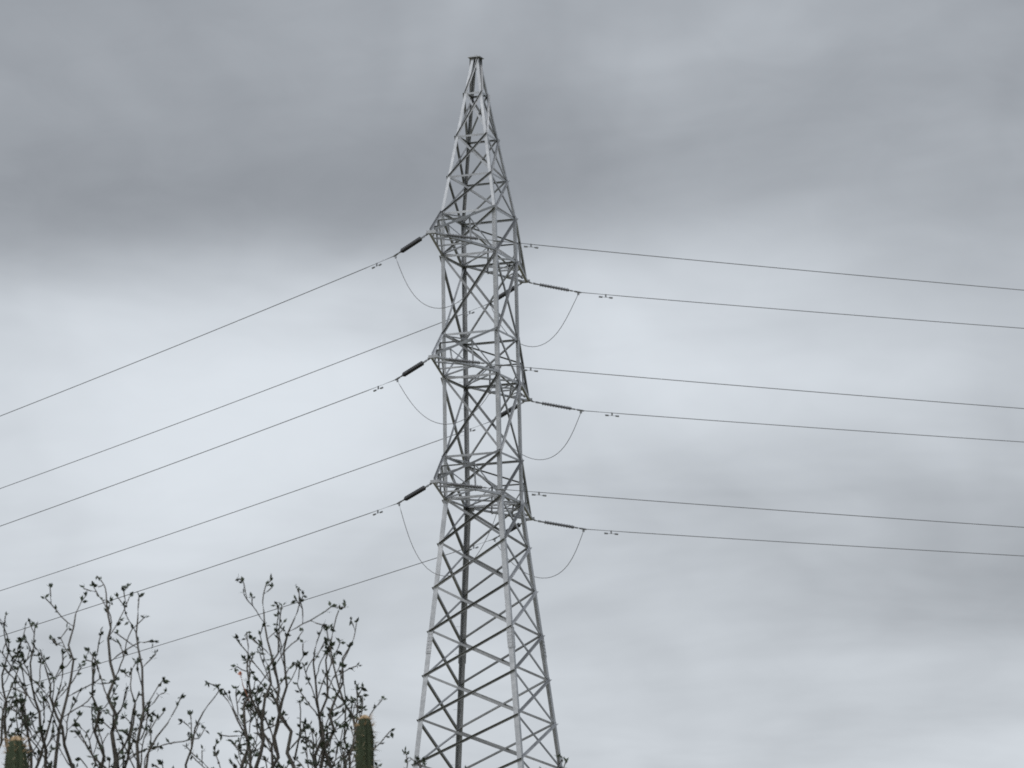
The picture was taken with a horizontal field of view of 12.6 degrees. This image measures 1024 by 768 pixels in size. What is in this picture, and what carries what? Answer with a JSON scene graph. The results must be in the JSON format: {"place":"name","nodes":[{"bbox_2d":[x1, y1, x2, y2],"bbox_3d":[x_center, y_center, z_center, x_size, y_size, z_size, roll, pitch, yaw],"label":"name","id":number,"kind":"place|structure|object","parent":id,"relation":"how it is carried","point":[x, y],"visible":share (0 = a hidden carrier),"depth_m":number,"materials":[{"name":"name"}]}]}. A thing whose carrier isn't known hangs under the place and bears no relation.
{"place":"outdoors","nodes":[
{"label":"outdoors","id":0,"kind":"place"},
{"bbox_2d":[0,0,1023,767],"label":"sky","id":1,"kind":"structure","parent":0,"point":[173,173],"materials":[{"name":"grey"}]},
{"bbox_2d":[539,754,567,767],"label":"shrub","id":2,"kind":"object","parent":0,"point":[564,758],"visible":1,"depth_m":31.11,"materials":[{"name":"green plant"}]},
{"bbox_3d":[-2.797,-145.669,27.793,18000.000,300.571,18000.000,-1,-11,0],"label":"ground","id":3,"kind":"structure","parent":0,"visible":0},
{"bbox_2d":[2,733,32,767],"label":"cactus","id":4,"kind":"object","parent":3,"relation":"on","point":[16,752],"visible":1,"depth_m":21.91,"materials":[{"name":"plant"}]},
{"bbox_2d":[0,576,222,767],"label":"shrub","id":5,"kind":"object","parent":3,"relation":"on","point":[24,718],"visible":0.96,"depth_m":27.94,"materials":[{"name":"brown plant"}]},
{"bbox_2d":[183,729,264,767],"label":"shrub","id":6,"kind":"object","parent":3,"relation":"on","point":[215,753],"visible":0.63,"depth_m":30.47,"materials":[{"name":"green plant"}]},
{"bbox_2d":[205,574,394,767],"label":"shrub","id":7,"kind":"object","parent":3,"relation":"on","point":[323,745],"visible":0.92,"depth_m":29.09,"materials":[{"name":"brown plant"}]},
{"bbox_2d":[238,671,249,700],"bbox_3d":[-1.659,1.872,28.831,0.099,0.181,0.040,8,-14,-39],"label":"flower","id":8,"kind":"object","parent":7,"relation":"attached to","point":[240,673],"visible":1,"depth_m":28.83,"materials":[{"name":"grey plant"}]},
{"bbox_2d":[350,712,379,767],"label":"cactus","id":9,"kind":"object","parent":3,"relation":"on","point":[364,749],"visible":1,"depth_m":22.03,"materials":[{"name":"plant"}]},
{"bbox_2d":[402,746,465,767],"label":"shrub","id":10,"kind":"object","parent":3,"relation":"on","point":[417,759],"visible":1,"depth_m":31.22,"materials":[{"name":"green plant"}]}
]}

